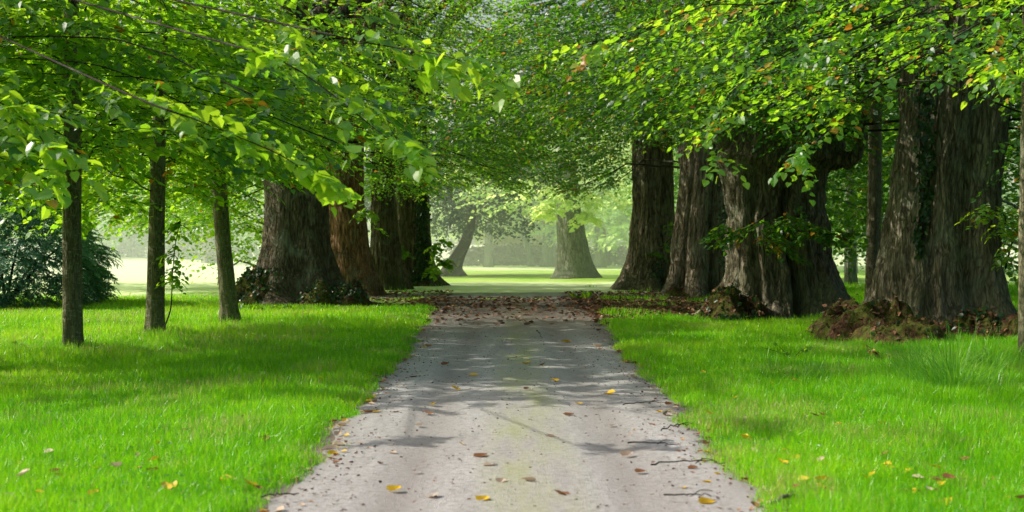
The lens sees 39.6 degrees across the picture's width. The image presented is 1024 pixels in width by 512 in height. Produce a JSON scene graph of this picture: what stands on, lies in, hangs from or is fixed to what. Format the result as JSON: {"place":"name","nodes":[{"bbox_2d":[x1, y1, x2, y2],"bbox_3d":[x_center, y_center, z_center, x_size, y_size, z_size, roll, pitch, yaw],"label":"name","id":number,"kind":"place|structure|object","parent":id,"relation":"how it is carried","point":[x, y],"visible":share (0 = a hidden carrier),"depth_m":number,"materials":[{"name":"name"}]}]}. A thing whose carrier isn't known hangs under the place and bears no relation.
{"place":"outdoors","nodes":[
{"label":"outdoors","id":0,"kind":"place"},
{"bbox_2d":[0,243,1017,511],"bbox_3d":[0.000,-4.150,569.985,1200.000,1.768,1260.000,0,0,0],"label":"ground","id":1,"kind":"structure","parent":0,"point":[130,273],"depth_m":55.60,"materials":[{"name":"green plant"}]},
{"bbox_2d":[0,340,25,347],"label":"weed","id":2,"kind":"object","parent":1,"relation":"on","point":[16,342],"visible":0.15,"depth_m":19.77,"materials":[{"name":"green plant"}]},
{"bbox_2d":[15,469,28,476],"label":"fallen leaf","id":3,"kind":"object","parent":1,"relation":"on","point":[24,471],"visible":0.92,"depth_m":8.86,"materials":[{"name":"beige plant"}]},
{"bbox_2d":[0,44,107,238],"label":"woodland tree","id":4,"kind":"object","parent":1,"relation":"on","point":[43,226],"depth_m":51.65,"materials":[{"name":"green plant"}]},
{"bbox_2d":[0,178,123,309],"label":"yew bush","id":5,"kind":"object","parent":1,"relation":"on","point":[94,272],"visible":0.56,"depth_m":32.84,"materials":[{"name":"green plant"}]},
{"bbox_2d":[35,338,89,355],"bbox_3d":[-5.932,1.221,19.239,0.980,0.309,1.066,0,1,-41],"label":"grass tuft","id":6,"kind":"object","parent":1,"relation":"on","point":[71,348],"visible":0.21,"depth_m":19.09,"materials":[{"name":"green plant"}]},
{"bbox_2d":[2,186,145,251],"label":"woodland tree","id":7,"kind":"object","parent":1,"relation":"on","point":[112,243],"visible":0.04,"depth_m":99.48,"materials":[{"name":"green plant"}]},
{"bbox_2d":[7,154,200,253],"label":"woodland tree","id":8,"kind":"object","parent":1,"relation":"on","point":[138,252],"depth_m":101.91,"materials":[{"name":"green plant"}]},
{"bbox_2d":[110,462,121,466],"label":"fallen leaf","id":9,"kind":"object","parent":1,"relation":"on","point":[115,463],"visible":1,"depth_m":9.14,"materials":[{"name":"beige plant"}]},
{"bbox_2d":[9,0,264,249],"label":"woodland tree","id":10,"kind":"object","parent":1,"relation":"on","point":[140,230],"visible":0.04,"depth_m":45.95,"materials":[{"name":"green plant"}]},
{"bbox_2d":[0,0,327,348],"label":"young lime tree","id":11,"kind":"object","parent":1,"relation":"on","point":[14,23],"visible":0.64,"depth_m":18.47,"materials":[{"name":"green plant"}]},
{"bbox_2d":[160,481,172,488],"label":"fallen leaf","id":12,"kind":"object","parent":1,"relation":"on","point":[169,486],"visible":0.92,"depth_m":8.32,"materials":[{"name":"yellow plant"}]},
{"bbox_2d":[0,0,345,333],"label":"young lime tree","id":13,"kind":"object","parent":1,"relation":"on","point":[155,306],"visible":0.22,"depth_m":22.39,"materials":[{"name":"green plant"}]},
{"bbox_2d":[155,219,191,328],"bbox_3d":[-5.242,0.284,22.086,0.587,1.714,0.542,0,0,0],"label":"sapling shoot","id":14,"kind":"object","parent":1,"relation":"on","point":[171,278],"visible":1,"depth_m":22.08,"materials":[{"name":"green plant"}]},
{"bbox_2d":[93,216,260,259],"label":"hedge","id":15,"kind":"object","parent":1,"relation":"on","point":[134,245],"visible":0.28,"depth_m":102.30,"materials":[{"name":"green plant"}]},
{"bbox_2d":[96,153,258,250],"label":"woodland tree","id":16,"kind":"object","parent":1,"relation":"on","point":[166,212],"depth_m":110.14,"materials":[{"name":"green plant"}]},
{"bbox_2d":[116,154,263,262],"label":"woodland tree","id":17,"kind":"object","parent":1,"relation":"on","point":[208,252],"visible":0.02,"depth_m":91.53,"materials":[{"name":"green plant"}]},
{"bbox_2d":[174,183,263,247],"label":"woodland tree","id":18,"kind":"object","parent":1,"relation":"on","point":[245,237],"visible":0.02,"depth_m":100.94,"materials":[{"name":"green plant"}]},
{"bbox_2d":[91,32,371,284],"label":"woodland tree","id":19,"kind":"object","parent":1,"relation":"on","point":[176,219],"visible":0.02,"depth_m":50.43,"materials":[{"name":"green plant"}]},
{"bbox_2d":[59,0,417,322],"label":"young lime tree","id":20,"kind":"object","parent":1,"relation":"on","point":[228,304],"visible":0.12,"depth_m":26.23,"materials":[{"name":"green plant"}]},
{"bbox_2d":[243,478,257,486],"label":"fallen leaf","id":21,"kind":"object","parent":1,"relation":"on","point":[253,484],"visible":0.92,"depth_m":8.54,"materials":[{"name":"yellow plant"}]},
{"bbox_2d":[0,0,522,220],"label":"lime tree","id":22,"kind":"object","parent":1,"relation":"on","point":[327,185],"visible":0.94,"depth_m":14.21,"materials":[{"name":"green plant"}]},
{"bbox_2d":[238,303,295,310],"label":"weed","id":23,"kind":"object","parent":1,"relation":"on","point":[255,307],"visible":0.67,"depth_m":31.50,"materials":[{"name":"green plant"}]},
{"bbox_2d":[170,158,387,285],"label":"woodland tree","id":24,"kind":"object","parent":1,"relation":"on","point":[248,241],"visible":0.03,"depth_m":43.06,"materials":[{"name":"green plant"}]},
{"bbox_2d":[40,0,592,306],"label":"old lime tree","id":25,"kind":"object","parent":1,"relation":"on","point":[297,263],"visible":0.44,"depth_m":34.73,"materials":[{"name":"green plant"}]},
{"bbox_2d":[148,0,568,296],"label":"old lime tree","id":26,"kind":"object","parent":1,"relation":"on","point":[349,241],"visible":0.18,"depth_m":40.85,"materials":[{"name":"green plant"}]},
{"bbox_2d":[226,0,571,289],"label":"old lime tree","id":27,"kind":"object","parent":1,"relation":"on","point":[387,262],"visible":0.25,"depth_m":46.57,"materials":[{"name":"green plant"}]},
{"bbox_2d":[367,161,497,246],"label":"woodland tree","id":28,"kind":"object","parent":1,"relation":"on","point":[476,242],"visible":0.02,"depth_m":95.64,"materials":[{"name":"green plant"}]},
{"bbox_2d":[364,126,554,276],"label":"leaning tree","id":29,"kind":"object","parent":1,"relation":"on","point":[459,253],"visible":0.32,"depth_m":66.81,"materials":[{"name":"green plant"}]},
{"bbox_2d":[346,0,587,285],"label":"old lime tree","id":30,"kind":"object","parent":1,"relation":"on","point":[406,214],"visible":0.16,"depth_m":49.89,"materials":[{"name":"green plant"}]},
{"bbox_2d":[410,182,431,285],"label":"ivy","id":31,"kind":"object","parent":30,"relation":"attached to","point":[420,263],"visible":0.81,"depth_m":49.61,"materials":[{"name":"green plant"}]},
{"bbox_2d":[430,193,520,257],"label":"woodland tree","id":32,"kind":"object","parent":1,"relation":"on","point":[453,237],"visible":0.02,"depth_m":116.92,"materials":[{"name":"green plant"}]},
{"bbox_2d":[445,153,545,265],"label":"woodland tree","id":33,"kind":"object","parent":1,"relation":"on","point":[530,260],"visible":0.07,"depth_m":95.83,"materials":[{"name":"green plant"}]},
{"bbox_2d":[430,135,581,266],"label":"woodland tree","id":34,"kind":"object","parent":1,"relation":"on","point":[488,253],"visible":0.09,"depth_m":91.76,"materials":[{"name":"green plant"}]},
{"bbox_2d":[476,221,542,264],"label":"shrub","id":35,"kind":"object","parent":1,"relation":"on","point":[508,239],"visible":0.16,"depth_m":100.87,"materials":[{"name":"green plant"}]},
{"bbox_2d":[0,327,1022,511],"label":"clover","id":36,"kind":"object","parent":1,"relation":"on","point":[379,366],"visible":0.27,"depth_m":10.02,"materials":[{"name":"green plant"}]},
{"bbox_2d":[273,290,794,330],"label":"leaf litter","id":37,"kind":"object","parent":1,"relation":"on","point":[594,302],"visible":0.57,"depth_m":34.96,"materials":[{"name":"brown plant"}]},
{"bbox_2d":[444,243,627,265],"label":"hedge","id":38,"kind":"object","parent":1,"relation":"on","point":[515,255],"visible":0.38,"depth_m":98.53,"materials":[{"name":"green plant"}]},
{"bbox_2d":[477,136,612,266],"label":"woodland tree","id":39,"kind":"object","parent":1,"relation":"on","point":[548,259],"visible":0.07,"depth_m":93.64,"materials":[{"name":"green plant"}]},
{"bbox_2d":[439,72,679,278],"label":"lone lime tree","id":40,"kind":"object","parent":1,"relation":"on","point":[574,260],"visible":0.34,"depth_m":60.24,"materials":[{"name":"green plant"}]},
{"bbox_2d":[519,138,631,267],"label":"woodland tree","id":41,"kind":"object","parent":1,"relation":"on","point":[600,259],"visible":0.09,"depth_m":89.68,"materials":[{"name":"green plant"}]},
{"bbox_2d":[529,137,627,244],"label":"woodland tree","id":42,"kind":"object","parent":1,"relation":"on","point":[591,222],"visible":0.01,"depth_m":116.05,"materials":[{"name":"green plant"}]},
{"bbox_2d":[546,137,676,256],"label":"woodland tree","id":43,"kind":"object","parent":1,"relation":"on","point":[590,233],"visible":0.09,"depth_m":85.79,"materials":[{"name":"green plant"}]},
{"bbox_2d":[588,137,679,250],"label":"woodland tree","id":44,"kind":"object","parent":1,"relation":"on","point":[617,234],"visible":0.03,"depth_m":84.04,"materials":[{"name":"green plant"}]},
{"bbox_2d":[453,0,842,290],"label":"old lime tree","id":45,"kind":"object","parent":1,"relation":"on","point":[652,221],"visible":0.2,"depth_m":45.83,"materials":[{"name":"green plant"}]},
{"bbox_2d":[644,256,665,287],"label":"ivy","id":46,"kind":"object","parent":45,"relation":"attached to","point":[658,274],"visible":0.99,"depth_m":45.44,"materials":[{"name":"green plant"}]},
{"bbox_2d":[478,0,899,297],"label":"old lime tree","id":47,"kind":"object","parent":1,"relation":"on","point":[693,266],"visible":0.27,"depth_m":40.84,"materials":[{"name":"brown plant"}]},
{"bbox_2d":[714,150,727,286],"bbox_3d":[6.018,-1.463,39.935,0.688,4.731,0.285,0,0,0],"label":"ivy","id":48,"kind":"object","parent":47,"relation":"attached to","point":[722,248],"visible":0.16,"depth_m":39.94,"materials":[{"name":"green plant"}]},
{"bbox_2d":[415,0,1021,320],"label":"old lime tree","id":49,"kind":"object","parent":1,"relation":"on","point":[777,241],"visible":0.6,"depth_m":28.49,"materials":[{"name":"green plant"}]},
{"bbox_2d":[697,311,756,320],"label":"weed","id":50,"kind":"object","parent":1,"relation":"on","point":[725,316],"visible":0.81,"depth_m":26.96,"materials":[{"name":"green plant"}]},
{"bbox_2d":[740,434,752,439],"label":"fallen leaf","id":51,"kind":"object","parent":1,"relation":"on","point":[746,436],"visible":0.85,"depth_m":10.42,"materials":[{"name":"plant"}]},
{"bbox_2d":[617,56,889,232],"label":"woodland tree","id":52,"kind":"object","parent":1,"relation":"on","point":[676,185],"visible":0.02,"depth_m":57.87,"materials":[{"name":"green plant"}]},
{"bbox_2d":[746,345,782,363],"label":"grass tuft","id":53,"kind":"object","parent":1,"relation":"on","point":[765,355],"visible":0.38,"depth_m":17.58,"materials":[{"name":"green plant"}]},
{"bbox_2d":[747,356,788,372],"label":"grass tuft","id":54,"kind":"object","parent":1,"relation":"on","point":[770,365],"visible":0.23,"depth_m":16.15,"materials":[{"name":"green plant"}]},
{"bbox_2d":[770,492,796,504],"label":"twig","id":55,"kind":"object","parent":1,"relation":"on","point":[784,496],"visible":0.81,"depth_m":8.04,"materials":[{"name":"brown wood"}]},
{"bbox_2d":[546,0,1021,347],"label":"old lime tree","id":56,"kind":"object","parent":1,"relation":"on","point":[953,278],"visible":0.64,"depth_m":24.09,"materials":[{"name":"green plant"}]},
{"bbox_2d":[910,46,937,260],"bbox_3d":[7.022,-1.776,24.162,0.458,3.725,0.271,0,0,0],"label":"ivy","id":57,"kind":"object","parent":56,"relation":"attached to","point":[924,211],"visible":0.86,"depth_m":24.14,"materials":[{"name":"green plant"}]},
{"bbox_2d":[544,0,1023,206],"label":"lime tree","id":58,"kind":"object","parent":1,"relation":"on","point":[837,50],"visible":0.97,"depth_m":15.61,"materials":[{"name":"green plant"}]},
{"bbox_2d":[765,343,812,357],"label":"weed","id":59,"kind":"object","parent":1,"relation":"on","point":[787,353],"visible":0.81,"depth_m":18.21,"materials":[{"name":"green plant"}]},
{"bbox_2d":[770,357,828,381],"bbox_3d":[3.055,1.193,14.832,0.801,0.335,0.728,0,1,-30],"label":"grass tuft","id":60,"kind":"object","parent":1,"relation":"on","point":[802,376],"visible":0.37,"depth_m":14.78,"materials":[{"name":"green plant"}]},
{"bbox_2d":[790,355,825,368],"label":"grass tuft","id":61,"kind":"object","parent":1,"relation":"on","point":[809,363],"visible":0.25,"depth_m":17.00,"materials":[{"name":"green plant"}]},
{"bbox_2d":[787,356,845,379],"bbox_3d":[3.227,1.195,15.005,1.104,0.345,0.850,0,0,0],"label":"grass tuft","id":62,"kind":"object","parent":1,"relation":"on","point":[819,374],"visible":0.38,"depth_m":15.06,"materials":[{"name":"green plant"}]},
{"bbox_2d":[806,361,842,372],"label":"grass tuft","id":63,"kind":"object","parent":1,"relation":"on","point":[822,368],"visible":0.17,"depth_m":15.85,"materials":[{"name":"green plant"}]},
{"bbox_2d":[818,372,887,400],"bbox_3d":[3.196,1.230,13.553,0.781,0.305,1.113,0,1,31],"label":"grass tuft","id":64,"kind":"object","parent":1,"relation":"on","point":[848,388],"visible":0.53,"depth_m":13.53,"materials":[{"name":"green plant"}]},
{"bbox_2d":[826,162,888,272],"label":"woodland tree","id":65,"kind":"object","parent":1,"relation":"on","point":[857,249],"visible":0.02,"depth_m":73.61,"materials":[{"name":"green plant"}]},
{"bbox_2d":[826,42,898,283],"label":"woodland tree","id":66,"kind":"object","parent":1,"relation":"on","point":[849,277],"visible":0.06,"depth_m":49.84,"materials":[{"name":"green plant"}]},
{"bbox_2d":[829,2,900,298],"bbox_3d":[7.709,-3.641,30.886,6.055,10.053,5.773,0,1,27],"label":"young lime tree","id":67,"kind":"object","parent":1,"relation":"on","point":[874,200],"visible":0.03,"depth_m":30.87,"materials":[{"name":"brown plant"}]},
{"bbox_2d":[863,344,881,358],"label":"weed","id":68,"kind":"object","parent":1,"relation":"on","point":[875,353],"visible":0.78,"depth_m":18.00,"materials":[{"name":"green plant"}]},
{"bbox_2d":[779,0,1023,358],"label":"young lime tree","id":69,"kind":"object","parent":1,"relation":"on","point":[926,33],"visible":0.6,"depth_m":17.44,"materials":[{"name":"green plant"}]},
{"bbox_2d":[862,337,948,372],"bbox_3d":[4.554,1.141,16.272,1.538,0.523,1.480,0,1,23],"label":"grass tuft","id":70,"kind":"object","parent":1,"relation":"on","point":[905,360],"visible":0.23,"depth_m":16.21,"materials":[{"name":"green plant"}]},
{"bbox_2d":[818,316,1023,395],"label":"grass tuft","id":71,"kind":"object","parent":1,"relation":"on","point":[948,375],"visible":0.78,"depth_m":14.52,"materials":[{"name":"green plant"}]},
{"bbox_2d":[825,56,1020,272],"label":"woodland tree","id":72,"kind":"object","parent":1,"relation":"on","point":[850,214],"visible":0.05,"depth_m":42.16,"materials":[{"name":"green plant"}]},
{"bbox_2d":[825,24,1020,241],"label":"woodland tree","id":73,"kind":"object","parent":1,"relation":"on","point":[862,200],"visible":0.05,"depth_m":43.69,"materials":[{"name":"green plant"}]},
{"bbox_2d":[834,118,1020,261],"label":"woodland tree","id":74,"kind":"object","parent":1,"relation":"on","point":[1003,204],"visible":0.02,"depth_m":75.99,"materials":[{"name":"green plant"}]},
{"bbox_2d":[844,28,1019,287],"bbox_3d":[13.096,-3.670,36.005,9.729,10.022,9.552,0,0,0],"label":"woodland tree","id":75,"kind":"object","parent":1,"relation":"on","point":[891,152],"visible":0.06,"depth_m":36.07,"materials":[{"name":"green plant"}]},
{"bbox_2d":[942,473,955,477],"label":"fallen leaf","id":76,"kind":"object","parent":1,"relation":"on","point":[946,475],"visible":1,"depth_m":8.86,"materials":[{"name":"brown plant"}]},
{"bbox_2d":[943,328,1023,369],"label":"grass tuft","id":77,"kind":"object","parent":1,"relation":"on","point":[992,355],"visible":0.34,"depth_m":16.52,"materials":[{"name":"green plant"}]},
{"bbox_2d":[0,0,1017,245],"label":"sky","id":78,"kind":"structure","parent":0,"point":[579,3],"materials":[{"name":"white"}]},
{"bbox_2d":[0,281,1023,511],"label":"grass","id":79,"kind":"structure","parent":0,"point":[195,397],"depth_m":12.86,"materials":[{"name":"green plant"}]},
{"bbox_2d":[815,475,828,479],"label":"fallen leaf","id":80,"kind":"object","parent":79,"relation":"on","point":[824,476],"visible":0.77,"depth_m":8.57,"materials":[{"name":"yellow plant"}]},
{"bbox_2d":[268,298,774,511],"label":"path","id":81,"kind":"structure","parent":0,"point":[563,467],"depth_m":11.04,"materials":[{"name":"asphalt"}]},
{"bbox_2d":[261,492,298,496],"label":"twig","id":82,"kind":"object","parent":81,"relation":"on","point":[278,494],"visible":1,"depth_m":8.20,"materials":[{"name":"brown wood"}]},
{"bbox_2d":[327,450,337,454],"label":"fallen leaf","id":83,"kind":"object","parent":81,"relation":"on","point":[331,451],"visible":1,"depth_m":10.04,"materials":[{"name":"yellow plant"}]},
{"bbox_2d":[324,444,341,448],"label":"fallen leaf","id":84,"kind":"object","parent":81,"relation":"on","point":[330,446],"visible":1,"depth_m":10.39,"materials":[{"name":"beige plant"}]},
{"bbox_2d":[386,485,400,490],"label":"fallen leaf","id":85,"kind":"object","parent":81,"relation":"on","point":[392,487],"visible":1,"depth_m":8.61,"materials":[{"name":"yellow plant"}]},
{"bbox_2d":[473,453,486,456],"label":"fallen leaf","id":86,"kind":"object","parent":81,"relation":"on","point":[479,454],"visible":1,"depth_m":9.97,"materials":[{"name":"brown plant"}]},
{"bbox_2d":[475,495,488,499],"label":"fallen leaf","id":87,"kind":"object","parent":81,"relation":"on","point":[480,497],"visible":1,"depth_m":8.28,"materials":[{"name":"yellow plant"}]},
{"bbox_2d":[495,478,505,481],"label":"fallen leaf","id":88,"kind":"object","parent":81,"relation":"on","point":[500,479],"visible":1,"depth_m":8.91,"materials":[{"name":"beige plant"}]},
{"bbox_2d":[279,325,763,511],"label":"litter","id":89,"kind":"object","parent":81,"relation":"on","point":[433,382],"visible":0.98,"depth_m":11.68,"materials":[{"name":"brown plant"}]},
{"bbox_2d":[521,477,535,480],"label":"fallen leaf","id":90,"kind":"object","parent":81,"relation":"on","point":[530,478],"visible":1,"depth_m":8.90,"materials":[{"name":"beige plant"}]},
{"bbox_2d":[555,490,569,494],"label":"fallen leaf","id":91,"kind":"object","parent":81,"relation":"on","point":[561,492],"visible":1,"depth_m":8.42,"materials":[{"name":"brown plant"}]},
{"bbox_2d":[566,290,592,298],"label":"weed","id":92,"kind":"object","parent":81,"relation":"on","point":[588,294],"visible":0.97,"depth_m":38.24,"materials":[{"name":"green plant"}]},
{"bbox_2d":[619,450,632,455],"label":"fallen leaf","id":93,"kind":"object","parent":81,"relation":"on","point":[623,452],"visible":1,"depth_m":10.03,"materials":[{"name":"beige plant"}]},
{"bbox_2d":[634,468,645,471],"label":"fallen leaf","id":94,"kind":"object","parent":81,"relation":"on","point":[638,470],"visible":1,"depth_m":9.29,"materials":[{"name":"brown plant"}]},
{"bbox_2d":[623,400,665,404],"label":"twig","id":95,"kind":"object","parent":81,"relation":"on","point":[645,401],"visible":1,"depth_m":12.95,"materials":[{"name":"wood"}]},
{"bbox_2d":[627,439,675,444],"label":"twig","id":96,"kind":"object","parent":81,"relation":"on","point":[660,442],"visible":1,"depth_m":10.32,"materials":[{"name":"brown wood"}]},
{"bbox_2d":[662,409,677,414],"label":"fallen leaf","id":97,"kind":"object","parent":81,"relation":"on","point":[665,411],"visible":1,"depth_m":12.27,"materials":[{"name":"beige plant"}]},
{"bbox_2d":[661,422,692,430],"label":"twig","id":98,"kind":"object","parent":81,"relation":"on","point":[675,425],"visible":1,"depth_m":11.29,"materials":[{"name":"wood"}]},
{"bbox_2d":[651,458,724,464],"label":"twig","id":99,"kind":"object","parent":81,"relation":"on","point":[685,460],"visible":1,"depth_m":9.41,"materials":[{"name":"wood"}]},
{"bbox_2d":[664,489,711,496],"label":"twig","id":100,"kind":"object","parent":81,"relation":"on","point":[692,494],"visible":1,"depth_m":8.20,"materials":[{"name":"brown wood"}]},
{"bbox_2d":[688,465,697,468],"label":"fallen leaf","id":101,"kind":"object","parent":81,"relation":"on","point":[691,466],"visible":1,"depth_m":9.43,"materials":[{"name":"brown plant"}]},
{"bbox_2d":[698,497,714,503],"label":"fallen leaf","id":102,"kind":"object","parent":81,"relation":"on","point":[702,500],"visible":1,"depth_m":8.18,"materials":[{"name":"yellow plant"}]},
{"bbox_2d":[751,501,759,506],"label":"fallen leaf","id":103,"kind":"object","parent":81,"relation":"on","point":[755,504],"visible":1,"depth_m":8.05,"materials":[{"name":"beige plant"}]},
{"bbox_2d":[374,292,691,298],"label":"crossing path","id":104,"kind":"structure","parent":0,"point":[550,294],"depth_m":41.49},
{"label":"fallen leaf","id":105,"kind":"object","parent":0,"visible":0},
{"bbox_2d":[333,441,344,444],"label":"fallen leaf","id":106,"kind":"object","parent":105,"relation":"on","point":[339,442],"visible":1,"depth_m":10.53,"materials":[{"name":"beige plant"}]}
]}

